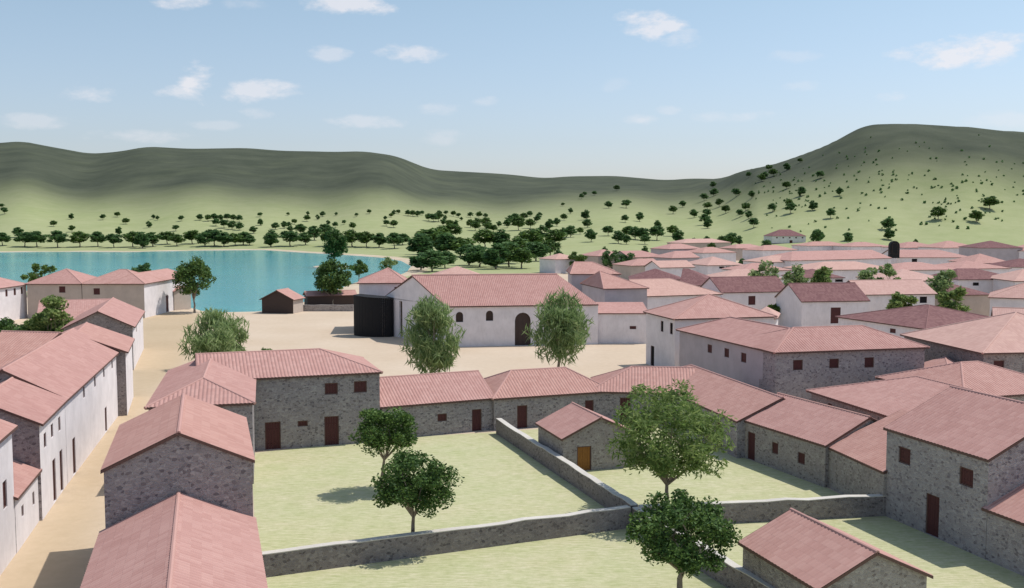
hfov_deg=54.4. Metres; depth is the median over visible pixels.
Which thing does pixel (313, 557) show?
yard wall
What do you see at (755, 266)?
town house
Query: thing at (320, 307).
shore wall
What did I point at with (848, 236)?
distant tree
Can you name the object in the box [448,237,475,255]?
distant tree
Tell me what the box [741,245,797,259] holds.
town house
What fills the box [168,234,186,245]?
distant tree
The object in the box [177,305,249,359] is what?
willow tree
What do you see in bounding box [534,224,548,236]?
distant tree
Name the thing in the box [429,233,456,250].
distant tree
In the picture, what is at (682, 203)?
distant tree
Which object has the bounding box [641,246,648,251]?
distant tree
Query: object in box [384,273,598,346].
church
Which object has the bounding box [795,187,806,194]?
distant tree
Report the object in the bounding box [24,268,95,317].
lakeside house
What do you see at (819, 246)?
town house
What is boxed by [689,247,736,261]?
town house
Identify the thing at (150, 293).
lakeside house
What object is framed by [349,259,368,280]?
broadleaf tree
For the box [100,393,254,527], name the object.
stone house
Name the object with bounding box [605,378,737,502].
broadleaf tree
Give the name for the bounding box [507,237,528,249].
distant tree
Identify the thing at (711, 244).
distant tree
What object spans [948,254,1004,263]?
town house
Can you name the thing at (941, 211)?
distant tree
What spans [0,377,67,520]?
street house
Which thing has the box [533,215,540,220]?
distant tree
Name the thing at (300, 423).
window
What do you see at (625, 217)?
distant tree
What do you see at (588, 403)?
door
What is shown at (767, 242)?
distant tree
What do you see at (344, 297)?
shed
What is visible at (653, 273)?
town house
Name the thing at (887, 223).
distant tree
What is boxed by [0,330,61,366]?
back house
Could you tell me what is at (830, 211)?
distant tree
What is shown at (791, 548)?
shed
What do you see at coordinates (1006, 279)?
town house
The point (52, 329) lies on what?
garden tree
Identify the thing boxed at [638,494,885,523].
yard wall
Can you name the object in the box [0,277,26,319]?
street house
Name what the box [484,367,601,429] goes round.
row house
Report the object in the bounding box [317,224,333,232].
distant tree
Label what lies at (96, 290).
window
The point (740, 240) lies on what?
distant tree
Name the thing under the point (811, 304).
white house
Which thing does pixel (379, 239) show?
distant tree
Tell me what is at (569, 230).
distant tree
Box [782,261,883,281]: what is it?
town house
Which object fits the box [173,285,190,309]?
lakeside house
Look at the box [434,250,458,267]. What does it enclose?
distant tree
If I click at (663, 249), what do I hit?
town house
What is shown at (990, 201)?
distant tree
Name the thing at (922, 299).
window
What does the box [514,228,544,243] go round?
distant tree
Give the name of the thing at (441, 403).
row house
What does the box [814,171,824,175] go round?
distant tree
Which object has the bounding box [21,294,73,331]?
garden tree
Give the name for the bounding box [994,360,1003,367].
window
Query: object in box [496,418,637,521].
yard wall
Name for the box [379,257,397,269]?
broadleaf tree
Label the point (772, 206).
distant tree
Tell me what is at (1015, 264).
town house
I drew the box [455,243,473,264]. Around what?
distant tree
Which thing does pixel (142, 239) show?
distant tree
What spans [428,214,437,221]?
distant tree
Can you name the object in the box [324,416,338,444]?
door
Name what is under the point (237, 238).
distant tree
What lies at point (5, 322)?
garden tree
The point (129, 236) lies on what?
distant tree
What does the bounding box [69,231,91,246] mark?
distant tree
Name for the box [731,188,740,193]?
distant tree
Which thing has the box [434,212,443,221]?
distant tree
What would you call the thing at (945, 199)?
hill scrub
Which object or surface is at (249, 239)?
distant tree
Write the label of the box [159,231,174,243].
distant tree
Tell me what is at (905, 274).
town house
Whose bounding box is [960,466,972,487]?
window
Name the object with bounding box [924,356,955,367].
stone house
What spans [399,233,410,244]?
distant tree
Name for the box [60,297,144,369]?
street house
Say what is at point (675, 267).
town house
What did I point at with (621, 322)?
vestry
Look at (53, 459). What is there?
door
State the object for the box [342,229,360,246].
distant tree
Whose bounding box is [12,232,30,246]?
distant tree
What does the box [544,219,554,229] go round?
distant tree
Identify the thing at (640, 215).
distant tree
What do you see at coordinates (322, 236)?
distant tree
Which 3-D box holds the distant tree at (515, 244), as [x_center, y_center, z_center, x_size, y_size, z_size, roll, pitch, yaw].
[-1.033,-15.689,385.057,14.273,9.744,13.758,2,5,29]
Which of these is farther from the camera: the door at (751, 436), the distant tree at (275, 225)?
the distant tree at (275, 225)
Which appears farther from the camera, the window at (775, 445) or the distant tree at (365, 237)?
the distant tree at (365, 237)
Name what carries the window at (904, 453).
in the stone house at (954, 459)
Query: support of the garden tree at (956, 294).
on the ground at (44, 186)
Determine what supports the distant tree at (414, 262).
on the ground at (44, 186)
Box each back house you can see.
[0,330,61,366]
[37,298,110,319]
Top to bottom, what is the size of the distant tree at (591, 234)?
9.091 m
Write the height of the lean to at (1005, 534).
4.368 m
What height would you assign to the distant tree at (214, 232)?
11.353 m
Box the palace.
[763,229,805,242]
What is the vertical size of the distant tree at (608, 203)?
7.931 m
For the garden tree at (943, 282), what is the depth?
169.68 m
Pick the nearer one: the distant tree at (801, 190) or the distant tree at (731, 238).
the distant tree at (731, 238)
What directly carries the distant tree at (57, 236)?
on the ground at (44, 186)
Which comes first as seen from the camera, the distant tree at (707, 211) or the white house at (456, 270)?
the white house at (456, 270)
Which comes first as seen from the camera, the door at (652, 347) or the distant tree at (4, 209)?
the door at (652, 347)
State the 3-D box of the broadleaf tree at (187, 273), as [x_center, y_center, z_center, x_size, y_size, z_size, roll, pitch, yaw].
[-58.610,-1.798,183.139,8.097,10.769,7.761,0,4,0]
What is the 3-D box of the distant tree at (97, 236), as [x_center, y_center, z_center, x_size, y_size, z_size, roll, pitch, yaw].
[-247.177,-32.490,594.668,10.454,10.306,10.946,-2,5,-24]
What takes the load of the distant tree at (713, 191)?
on the ground at (44, 186)
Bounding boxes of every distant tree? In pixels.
[0,207,7,213]
[0,232,11,245]
[11,227,23,234]
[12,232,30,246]
[26,231,46,246]
[44,230,68,247]
[49,220,57,226]
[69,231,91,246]
[89,231,106,246]
[104,233,122,247]
[115,227,121,233]
[121,231,140,246]
[122,218,129,222]
[133,232,149,247]
[145,232,161,246]
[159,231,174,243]
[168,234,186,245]
[183,230,199,243]
[195,231,215,246]
[204,229,221,245]
[212,218,219,223]
[214,232,233,246]
[218,220,228,225]
[227,221,236,227]
[229,233,243,245]
[235,222,243,229]
[238,231,251,244]
[243,235,255,244]
[249,226,256,232]
[263,230,278,246]
[271,222,279,228]
[278,230,302,245]
[293,224,307,232]
[298,232,313,244]
[307,225,321,239]
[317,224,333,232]
[319,230,340,241]
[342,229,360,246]
[349,222,356,229]
[355,231,374,246]
[370,233,387,247]
[386,232,403,248]
[389,220,397,227]
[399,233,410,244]
[405,233,433,252]
[409,252,424,269]
[412,227,451,247]
[415,249,449,271]
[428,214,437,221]
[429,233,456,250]
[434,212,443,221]
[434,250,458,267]
[435,226,450,232]
[443,223,461,234]
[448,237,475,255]
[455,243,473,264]
[463,244,487,266]
[466,219,473,227]
[470,221,480,229]
[472,228,498,246]
[479,217,491,223]
[480,243,509,268]
[481,221,492,228]
[489,224,497,230]
[492,229,510,243]
[499,242,520,263]
[499,245,513,266]
[503,220,510,225]
[505,215,515,224]
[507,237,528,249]
[507,247,536,268]
[510,216,524,229]
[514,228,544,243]
[520,213,528,217]
[525,218,535,227]
[525,241,551,260]
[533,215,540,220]
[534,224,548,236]
[541,239,560,254]
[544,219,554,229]
[544,229,567,241]
[553,218,560,224]
[560,213,567,218]
[564,225,577,236]
[576,227,583,232]
[581,209,589,217]
[581,219,592,227]
[584,229,597,239]
[601,226,614,232]
[604,201,612,207]
[611,230,625,242]
[621,199,631,205]
[621,215,628,219]
[621,226,631,234]
[622,235,631,243]
[627,226,639,238]
[636,212,643,221]
[636,227,649,236]
[639,234,650,241]
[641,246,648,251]
[648,226,664,239]
[654,220,661,225]
[666,225,678,235]
[668,205,677,211]
[672,230,683,240]
[678,200,685,205]
[689,209,698,216]
[698,214,709,221]
[699,193,708,198]
[702,202,712,208]
[702,209,710,214]
[703,219,712,226]
[706,242,715,246]
[709,188,718,195]
[715,198,723,204]
[717,235,728,240]
[721,205,730,212]
[724,232,739,244]
[727,235,735,243]
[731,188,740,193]
[736,209,744,214]
[736,236,742,243]
[741,203,750,210]
[745,210,752,218]
[747,218,759,227]
[748,191,754,197]
[757,174,765,181]
[761,240,771,245]
[767,203,776,211]
[768,168,778,174]
[781,181,790,188]
[783,163,790,170]
[784,203,796,213]
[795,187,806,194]
[808,200,817,209]
[809,230,824,240]
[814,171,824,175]
[826,208,835,217]
[835,187,843,195]
[844,232,852,241]
[880,218,896,227]
[883,228,895,239]
[930,206,946,218]
[968,210,984,222]
[981,196,999,209]
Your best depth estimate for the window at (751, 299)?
166.98 m
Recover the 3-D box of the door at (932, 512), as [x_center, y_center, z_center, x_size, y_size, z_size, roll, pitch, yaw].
[22.926,12.026,54.127,0.080,2.253,1.046,-1,4,-17]
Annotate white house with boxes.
[432,266,479,273]
[628,278,722,309]
[700,276,784,309]
[774,282,869,326]
[835,304,989,337]
[847,279,937,311]
[932,268,997,292]
[988,283,1023,315]
[991,307,1023,315]
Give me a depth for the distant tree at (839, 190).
718.73 m
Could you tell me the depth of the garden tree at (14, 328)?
117.43 m
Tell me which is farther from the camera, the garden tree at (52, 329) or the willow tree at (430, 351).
the garden tree at (52, 329)
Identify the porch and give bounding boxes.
[353,294,393,336]
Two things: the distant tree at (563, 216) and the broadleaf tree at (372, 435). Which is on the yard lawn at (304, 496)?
the broadleaf tree at (372, 435)
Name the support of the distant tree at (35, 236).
on the ground at (44, 186)
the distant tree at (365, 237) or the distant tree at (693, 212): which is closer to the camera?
the distant tree at (365, 237)
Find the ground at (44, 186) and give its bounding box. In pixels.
[0,124,1023,587]
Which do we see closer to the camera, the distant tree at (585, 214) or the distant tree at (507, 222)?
the distant tree at (507, 222)
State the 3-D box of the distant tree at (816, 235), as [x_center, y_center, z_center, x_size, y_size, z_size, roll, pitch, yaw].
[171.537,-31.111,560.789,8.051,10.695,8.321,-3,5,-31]
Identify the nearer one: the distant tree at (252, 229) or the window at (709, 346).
the window at (709, 346)
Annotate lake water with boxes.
[0,250,410,311]
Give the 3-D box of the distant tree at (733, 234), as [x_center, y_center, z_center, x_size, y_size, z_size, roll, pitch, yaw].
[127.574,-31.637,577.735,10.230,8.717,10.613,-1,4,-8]
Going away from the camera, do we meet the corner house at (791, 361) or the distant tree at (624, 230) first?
the corner house at (791, 361)
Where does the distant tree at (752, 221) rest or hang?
on the ground at (44, 186)
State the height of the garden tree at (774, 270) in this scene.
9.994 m
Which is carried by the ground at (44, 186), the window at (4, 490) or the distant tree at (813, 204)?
the distant tree at (813, 204)
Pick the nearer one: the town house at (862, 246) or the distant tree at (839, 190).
the town house at (862, 246)
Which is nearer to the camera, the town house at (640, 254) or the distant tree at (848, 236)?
the town house at (640, 254)
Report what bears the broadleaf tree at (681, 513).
on the yard lawn at (304, 496)
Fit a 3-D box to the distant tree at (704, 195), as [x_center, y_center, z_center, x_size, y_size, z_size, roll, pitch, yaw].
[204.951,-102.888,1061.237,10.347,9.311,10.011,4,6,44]
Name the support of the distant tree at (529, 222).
on the ground at (44, 186)
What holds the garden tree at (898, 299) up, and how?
on the ground at (44, 186)
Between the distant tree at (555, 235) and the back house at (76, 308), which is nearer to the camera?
the back house at (76, 308)
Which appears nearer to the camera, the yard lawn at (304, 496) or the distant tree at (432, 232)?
the yard lawn at (304, 496)
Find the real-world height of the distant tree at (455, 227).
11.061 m
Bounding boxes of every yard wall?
[262,505,630,576]
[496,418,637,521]
[632,507,773,587]
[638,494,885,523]
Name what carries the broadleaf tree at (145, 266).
on the ground at (44, 186)
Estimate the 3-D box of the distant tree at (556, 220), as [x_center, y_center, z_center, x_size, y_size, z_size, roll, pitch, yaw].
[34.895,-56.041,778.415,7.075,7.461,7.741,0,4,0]
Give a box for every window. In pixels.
[3,481,5,508]
[59,286,64,292]
[94,288,99,294]
[298,420,307,426]
[325,383,337,394]
[354,381,366,392]
[438,413,446,421]
[456,312,462,321]
[486,311,492,320]
[670,323,672,333]
[708,344,711,352]
[725,348,728,357]
[741,353,745,362]
[748,296,754,304]
[772,442,777,454]
[793,360,802,369]
[798,452,804,464]
[829,358,838,367]
[864,357,873,367]
[899,446,910,465]
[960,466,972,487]
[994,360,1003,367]
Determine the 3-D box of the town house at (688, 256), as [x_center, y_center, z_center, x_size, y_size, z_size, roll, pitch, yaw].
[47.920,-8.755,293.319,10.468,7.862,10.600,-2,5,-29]
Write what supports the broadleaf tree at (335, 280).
on the ground at (44, 186)
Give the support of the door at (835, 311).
in the white house at (811, 304)
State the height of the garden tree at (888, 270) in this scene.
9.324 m
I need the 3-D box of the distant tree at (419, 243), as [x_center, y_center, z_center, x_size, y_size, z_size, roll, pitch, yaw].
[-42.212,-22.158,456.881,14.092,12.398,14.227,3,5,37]
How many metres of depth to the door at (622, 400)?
84.19 m
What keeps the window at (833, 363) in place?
in the corner house at (791, 361)
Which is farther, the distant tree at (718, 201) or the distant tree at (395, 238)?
the distant tree at (718, 201)
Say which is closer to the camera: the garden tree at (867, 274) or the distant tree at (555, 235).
the garden tree at (867, 274)
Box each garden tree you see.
[0,317,17,331]
[2,324,44,330]
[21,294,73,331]
[45,317,69,331]
[567,251,587,265]
[600,250,621,268]
[620,252,634,261]
[748,260,779,277]
[761,304,779,312]
[781,263,810,285]
[810,266,832,282]
[857,267,878,279]
[875,263,900,279]
[886,291,918,308]
[926,268,964,305]
[937,286,971,311]
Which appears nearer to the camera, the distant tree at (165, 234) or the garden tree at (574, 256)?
the garden tree at (574, 256)
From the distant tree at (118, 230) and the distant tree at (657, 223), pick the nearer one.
the distant tree at (118, 230)
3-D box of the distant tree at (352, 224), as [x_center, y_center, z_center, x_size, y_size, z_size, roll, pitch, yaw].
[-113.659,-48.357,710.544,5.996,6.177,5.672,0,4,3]
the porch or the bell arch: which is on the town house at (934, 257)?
the bell arch
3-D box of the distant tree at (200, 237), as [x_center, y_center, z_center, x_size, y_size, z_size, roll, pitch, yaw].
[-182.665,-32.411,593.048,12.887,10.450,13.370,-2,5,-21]
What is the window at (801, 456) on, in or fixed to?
in the row house at (794, 436)
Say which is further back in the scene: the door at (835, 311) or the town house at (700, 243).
the town house at (700, 243)
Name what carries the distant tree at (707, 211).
on the ground at (44, 186)
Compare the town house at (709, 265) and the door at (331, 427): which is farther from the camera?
the town house at (709, 265)
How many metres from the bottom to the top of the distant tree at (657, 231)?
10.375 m
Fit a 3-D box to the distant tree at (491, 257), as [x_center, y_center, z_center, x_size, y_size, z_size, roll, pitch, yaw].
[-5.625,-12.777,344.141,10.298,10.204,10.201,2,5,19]
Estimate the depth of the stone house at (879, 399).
73.07 m
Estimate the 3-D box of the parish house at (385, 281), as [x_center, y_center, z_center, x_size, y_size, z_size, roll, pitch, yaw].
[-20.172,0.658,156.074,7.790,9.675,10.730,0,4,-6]
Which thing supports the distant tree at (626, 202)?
on the ground at (44, 186)
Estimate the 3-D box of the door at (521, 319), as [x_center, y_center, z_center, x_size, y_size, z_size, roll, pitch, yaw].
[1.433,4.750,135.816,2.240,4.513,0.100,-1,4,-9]
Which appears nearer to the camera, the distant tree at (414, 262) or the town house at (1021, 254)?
the distant tree at (414, 262)
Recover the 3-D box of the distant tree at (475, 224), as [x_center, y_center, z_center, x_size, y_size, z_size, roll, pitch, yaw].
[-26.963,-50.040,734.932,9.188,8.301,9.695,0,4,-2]
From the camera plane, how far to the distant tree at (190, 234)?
611.58 m
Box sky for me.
[0,0,1023,179]
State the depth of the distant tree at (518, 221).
727.99 m
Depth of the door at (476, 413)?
80.96 m
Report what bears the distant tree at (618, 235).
on the ground at (44, 186)
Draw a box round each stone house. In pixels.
[80,491,267,587]
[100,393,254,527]
[144,348,382,483]
[806,376,974,419]
[875,361,1023,400]
[883,385,1023,558]
[900,311,1023,372]
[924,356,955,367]
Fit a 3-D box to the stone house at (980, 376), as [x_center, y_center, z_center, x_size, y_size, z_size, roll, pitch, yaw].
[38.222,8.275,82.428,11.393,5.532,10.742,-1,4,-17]
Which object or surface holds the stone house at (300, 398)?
on the ground at (44, 186)
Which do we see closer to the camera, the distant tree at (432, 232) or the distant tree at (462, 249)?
the distant tree at (462, 249)
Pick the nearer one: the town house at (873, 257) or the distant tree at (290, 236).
the town house at (873, 257)
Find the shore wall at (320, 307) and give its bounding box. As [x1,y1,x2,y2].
[303,304,353,310]
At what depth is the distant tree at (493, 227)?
720.65 m
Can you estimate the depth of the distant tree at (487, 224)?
727.59 m
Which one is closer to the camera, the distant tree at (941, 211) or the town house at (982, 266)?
the town house at (982, 266)
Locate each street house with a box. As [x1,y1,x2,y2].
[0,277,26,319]
[0,328,118,482]
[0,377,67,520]
[0,419,17,574]
[13,460,41,552]
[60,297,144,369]
[61,322,134,415]
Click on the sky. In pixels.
(648, 89)
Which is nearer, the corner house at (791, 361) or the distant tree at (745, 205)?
the corner house at (791, 361)
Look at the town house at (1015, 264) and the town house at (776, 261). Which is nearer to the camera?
the town house at (1015, 264)
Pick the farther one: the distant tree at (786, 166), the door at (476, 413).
the distant tree at (786, 166)
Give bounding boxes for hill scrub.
[755,134,1023,231]
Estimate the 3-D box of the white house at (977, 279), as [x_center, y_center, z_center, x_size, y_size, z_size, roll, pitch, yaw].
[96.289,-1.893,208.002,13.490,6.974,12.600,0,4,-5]
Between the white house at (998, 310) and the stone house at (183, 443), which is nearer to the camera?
the stone house at (183, 443)
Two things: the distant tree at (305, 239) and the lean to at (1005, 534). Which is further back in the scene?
the distant tree at (305, 239)
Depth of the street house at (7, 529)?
49.72 m
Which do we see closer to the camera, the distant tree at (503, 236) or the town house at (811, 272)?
the town house at (811, 272)
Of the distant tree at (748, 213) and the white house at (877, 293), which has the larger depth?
the distant tree at (748, 213)
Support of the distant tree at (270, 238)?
on the ground at (44, 186)
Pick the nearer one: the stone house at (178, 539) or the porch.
the stone house at (178, 539)
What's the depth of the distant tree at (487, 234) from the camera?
555.46 m
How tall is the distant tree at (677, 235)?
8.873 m
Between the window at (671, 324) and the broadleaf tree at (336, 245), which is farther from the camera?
the broadleaf tree at (336, 245)
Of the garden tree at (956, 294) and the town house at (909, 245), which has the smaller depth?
the garden tree at (956, 294)
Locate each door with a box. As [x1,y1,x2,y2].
[52,459,55,499]
[59,451,62,489]
[72,438,74,473]
[166,295,167,311]
[265,422,280,449]
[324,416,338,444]
[401,301,402,336]
[472,409,480,430]
[515,313,529,344]
[517,405,526,427]
[577,446,590,469]
[585,400,592,410]
[620,398,630,421]
[651,346,653,365]
[748,431,754,460]
[830,307,840,322]
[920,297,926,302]
[926,493,939,536]
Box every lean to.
[828,410,907,507]
[981,483,1023,575]
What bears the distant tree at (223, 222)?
on the ground at (44, 186)
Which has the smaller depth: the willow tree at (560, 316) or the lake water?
the willow tree at (560, 316)
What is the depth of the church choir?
149.80 m
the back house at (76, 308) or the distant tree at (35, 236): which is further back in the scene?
the distant tree at (35, 236)
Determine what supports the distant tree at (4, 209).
on the ground at (44, 186)
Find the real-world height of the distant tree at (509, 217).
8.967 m
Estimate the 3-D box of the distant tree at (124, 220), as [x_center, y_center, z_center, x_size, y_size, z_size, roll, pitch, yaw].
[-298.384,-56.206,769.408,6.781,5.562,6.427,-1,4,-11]
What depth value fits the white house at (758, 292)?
167.82 m
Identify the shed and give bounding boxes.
[303,290,356,304]
[535,402,633,470]
[738,508,932,587]
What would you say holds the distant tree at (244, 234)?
on the ground at (44, 186)
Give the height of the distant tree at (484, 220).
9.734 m
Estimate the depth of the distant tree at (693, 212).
866.43 m
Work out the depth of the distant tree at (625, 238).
579.92 m
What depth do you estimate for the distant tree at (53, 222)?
731.18 m
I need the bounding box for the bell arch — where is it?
[888,241,899,257]
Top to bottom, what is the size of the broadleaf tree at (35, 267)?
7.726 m
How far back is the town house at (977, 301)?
171.67 m
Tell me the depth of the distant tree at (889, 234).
578.39 m
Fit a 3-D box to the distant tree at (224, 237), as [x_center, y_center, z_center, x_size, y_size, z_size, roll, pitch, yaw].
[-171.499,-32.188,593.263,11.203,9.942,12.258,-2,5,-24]
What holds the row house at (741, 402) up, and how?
on the ground at (44, 186)
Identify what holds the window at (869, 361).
in the corner house at (791, 361)
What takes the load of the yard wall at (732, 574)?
on the yard lawn at (304, 496)
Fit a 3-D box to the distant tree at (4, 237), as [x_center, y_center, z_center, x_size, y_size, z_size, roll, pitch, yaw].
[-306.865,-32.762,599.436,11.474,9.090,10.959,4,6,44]
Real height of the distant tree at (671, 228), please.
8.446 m
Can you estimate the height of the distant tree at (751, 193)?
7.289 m
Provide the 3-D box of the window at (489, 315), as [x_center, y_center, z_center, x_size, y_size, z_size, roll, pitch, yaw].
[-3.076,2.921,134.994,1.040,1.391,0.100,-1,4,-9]
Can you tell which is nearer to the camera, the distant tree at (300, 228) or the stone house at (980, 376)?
the stone house at (980, 376)
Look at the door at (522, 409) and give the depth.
82.12 m
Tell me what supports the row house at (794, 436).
on the yard lawn at (304, 496)
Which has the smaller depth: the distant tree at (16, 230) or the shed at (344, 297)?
the shed at (344, 297)
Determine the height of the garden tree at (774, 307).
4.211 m
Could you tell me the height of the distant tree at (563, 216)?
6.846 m
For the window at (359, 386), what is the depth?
76.37 m
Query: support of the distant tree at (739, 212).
on the ground at (44, 186)
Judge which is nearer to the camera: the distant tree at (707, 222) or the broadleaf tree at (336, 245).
the broadleaf tree at (336, 245)
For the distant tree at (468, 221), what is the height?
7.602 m
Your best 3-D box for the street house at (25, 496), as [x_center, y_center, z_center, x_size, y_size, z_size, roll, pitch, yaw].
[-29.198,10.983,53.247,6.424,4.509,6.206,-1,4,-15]
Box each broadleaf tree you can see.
[20,263,57,281]
[131,262,150,271]
[172,255,216,312]
[312,258,352,304]
[321,228,347,258]
[347,406,417,490]
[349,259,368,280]
[369,450,464,531]
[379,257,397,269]
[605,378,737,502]
[625,488,742,587]
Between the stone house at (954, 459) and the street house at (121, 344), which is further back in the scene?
the street house at (121, 344)
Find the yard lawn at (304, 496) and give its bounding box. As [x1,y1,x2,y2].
[253,424,1023,587]
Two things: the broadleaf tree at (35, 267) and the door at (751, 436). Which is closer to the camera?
the door at (751, 436)
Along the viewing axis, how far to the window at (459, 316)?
134.37 m
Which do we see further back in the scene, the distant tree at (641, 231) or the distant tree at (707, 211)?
the distant tree at (707, 211)
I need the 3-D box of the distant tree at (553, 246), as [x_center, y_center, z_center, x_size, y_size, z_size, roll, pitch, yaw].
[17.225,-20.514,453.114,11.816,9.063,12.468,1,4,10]
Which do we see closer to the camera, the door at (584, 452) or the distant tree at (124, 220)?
the door at (584, 452)
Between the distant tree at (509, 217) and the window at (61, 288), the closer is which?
the window at (61, 288)
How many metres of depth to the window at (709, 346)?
98.57 m
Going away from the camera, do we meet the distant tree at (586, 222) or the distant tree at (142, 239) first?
the distant tree at (142, 239)
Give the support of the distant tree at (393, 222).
on the ground at (44, 186)
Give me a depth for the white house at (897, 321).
123.87 m
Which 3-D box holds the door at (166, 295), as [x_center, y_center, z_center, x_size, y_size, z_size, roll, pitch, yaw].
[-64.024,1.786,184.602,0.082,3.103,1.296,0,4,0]
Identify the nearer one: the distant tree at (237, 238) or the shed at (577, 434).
the shed at (577, 434)
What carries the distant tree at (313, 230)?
on the ground at (44, 186)
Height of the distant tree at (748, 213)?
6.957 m
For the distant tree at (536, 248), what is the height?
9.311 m
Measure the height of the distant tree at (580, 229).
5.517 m
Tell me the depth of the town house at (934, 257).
317.74 m
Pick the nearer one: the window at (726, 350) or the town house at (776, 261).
the window at (726, 350)
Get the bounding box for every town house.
[538,253,573,273]
[581,249,612,267]
[611,258,655,279]
[612,250,658,268]
[628,269,680,280]
[644,260,694,276]
[650,243,698,254]
[651,251,699,261]
[666,239,731,247]
[680,268,709,286]
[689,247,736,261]
[689,256,743,274]
[707,269,781,281]
[720,244,756,260]
[720,263,791,277]
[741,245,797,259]
[742,255,783,267]
[761,306,780,324]
[764,250,890,266]
[781,269,844,282]
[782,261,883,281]
[792,241,840,250]
[833,242,885,252]
[856,269,952,284]
[880,262,955,274]
[881,242,927,253]
[882,250,965,264]
[918,241,966,253]
[935,260,1011,273]
[935,284,989,315]
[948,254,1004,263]
[958,241,1022,260]
[990,258,1023,271]
[991,269,1023,290]
[1018,245,1023,258]
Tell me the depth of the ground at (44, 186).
780.39 m
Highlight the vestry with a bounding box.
[596,302,646,343]
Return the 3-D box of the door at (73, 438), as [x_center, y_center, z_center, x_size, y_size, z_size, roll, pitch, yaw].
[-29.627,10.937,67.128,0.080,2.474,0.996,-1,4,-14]
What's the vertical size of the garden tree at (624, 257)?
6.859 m
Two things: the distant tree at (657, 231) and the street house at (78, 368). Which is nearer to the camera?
the street house at (78, 368)
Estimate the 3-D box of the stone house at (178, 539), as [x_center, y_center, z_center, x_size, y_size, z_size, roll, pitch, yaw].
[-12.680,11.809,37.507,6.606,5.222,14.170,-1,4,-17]
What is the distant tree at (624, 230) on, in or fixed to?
on the ground at (44, 186)
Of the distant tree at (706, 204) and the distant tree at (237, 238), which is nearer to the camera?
the distant tree at (237, 238)
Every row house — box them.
[380,370,493,436]
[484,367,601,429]
[591,364,785,457]
[744,392,877,486]
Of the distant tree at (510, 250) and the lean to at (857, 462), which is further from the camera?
the distant tree at (510, 250)
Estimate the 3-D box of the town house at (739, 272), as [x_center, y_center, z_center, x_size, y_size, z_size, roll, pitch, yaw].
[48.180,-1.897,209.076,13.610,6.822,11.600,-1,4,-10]
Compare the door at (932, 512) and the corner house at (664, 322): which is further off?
the corner house at (664, 322)
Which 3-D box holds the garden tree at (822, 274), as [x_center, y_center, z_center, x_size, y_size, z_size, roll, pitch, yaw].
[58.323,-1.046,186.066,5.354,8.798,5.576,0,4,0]
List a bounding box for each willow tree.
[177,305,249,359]
[398,294,466,373]
[522,286,593,366]
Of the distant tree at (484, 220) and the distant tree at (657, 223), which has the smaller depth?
the distant tree at (657, 223)
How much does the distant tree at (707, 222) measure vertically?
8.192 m
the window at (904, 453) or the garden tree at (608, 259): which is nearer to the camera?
the window at (904, 453)
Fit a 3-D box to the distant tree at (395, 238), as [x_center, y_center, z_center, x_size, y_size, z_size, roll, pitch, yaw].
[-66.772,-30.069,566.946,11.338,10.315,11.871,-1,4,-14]
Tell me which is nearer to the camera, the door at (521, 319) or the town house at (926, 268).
the door at (521, 319)
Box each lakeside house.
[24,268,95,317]
[79,268,185,317]
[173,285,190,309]
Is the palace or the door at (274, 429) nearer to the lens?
the door at (274, 429)
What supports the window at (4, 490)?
in the street house at (7, 529)
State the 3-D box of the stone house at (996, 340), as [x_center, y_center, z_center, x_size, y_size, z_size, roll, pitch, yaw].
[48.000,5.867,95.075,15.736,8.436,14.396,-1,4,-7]
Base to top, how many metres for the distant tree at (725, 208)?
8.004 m
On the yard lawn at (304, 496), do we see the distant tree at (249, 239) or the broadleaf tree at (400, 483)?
the broadleaf tree at (400, 483)
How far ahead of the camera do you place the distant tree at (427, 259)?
324.89 m
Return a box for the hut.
[259,288,304,313]
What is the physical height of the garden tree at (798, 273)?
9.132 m
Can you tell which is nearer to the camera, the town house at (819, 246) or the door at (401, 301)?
the door at (401, 301)
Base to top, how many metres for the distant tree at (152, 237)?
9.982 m
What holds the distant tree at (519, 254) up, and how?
on the ground at (44, 186)
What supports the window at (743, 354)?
in the corner house at (791, 361)
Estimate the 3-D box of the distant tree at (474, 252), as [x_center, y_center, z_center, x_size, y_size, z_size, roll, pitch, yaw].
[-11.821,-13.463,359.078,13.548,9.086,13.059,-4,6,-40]
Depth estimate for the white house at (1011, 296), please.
155.53 m
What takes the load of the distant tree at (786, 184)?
on the ground at (44, 186)
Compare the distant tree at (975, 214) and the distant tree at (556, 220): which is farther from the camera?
the distant tree at (556, 220)
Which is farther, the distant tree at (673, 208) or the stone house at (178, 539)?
the distant tree at (673, 208)
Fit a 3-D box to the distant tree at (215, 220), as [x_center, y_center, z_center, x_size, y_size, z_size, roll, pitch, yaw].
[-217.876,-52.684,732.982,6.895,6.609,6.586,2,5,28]
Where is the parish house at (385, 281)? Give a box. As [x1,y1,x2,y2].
[357,267,407,326]
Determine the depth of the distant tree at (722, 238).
555.31 m
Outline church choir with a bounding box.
[566,261,648,307]
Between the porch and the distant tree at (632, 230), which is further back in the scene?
the distant tree at (632, 230)
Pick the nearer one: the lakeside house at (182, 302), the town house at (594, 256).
the lakeside house at (182, 302)
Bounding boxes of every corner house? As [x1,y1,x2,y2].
[643,294,777,366]
[675,316,929,399]
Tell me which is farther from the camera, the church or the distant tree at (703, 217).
the distant tree at (703, 217)
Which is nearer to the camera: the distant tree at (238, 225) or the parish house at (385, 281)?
the parish house at (385, 281)
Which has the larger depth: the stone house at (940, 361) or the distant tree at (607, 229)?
the distant tree at (607, 229)
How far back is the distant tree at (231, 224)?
712.25 m
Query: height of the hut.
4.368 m
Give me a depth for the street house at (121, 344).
88.75 m
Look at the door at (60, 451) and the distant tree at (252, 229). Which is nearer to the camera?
the door at (60, 451)
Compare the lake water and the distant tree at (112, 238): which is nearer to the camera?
the lake water
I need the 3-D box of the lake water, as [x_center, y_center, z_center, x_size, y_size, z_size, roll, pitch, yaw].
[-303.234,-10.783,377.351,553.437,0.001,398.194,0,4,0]

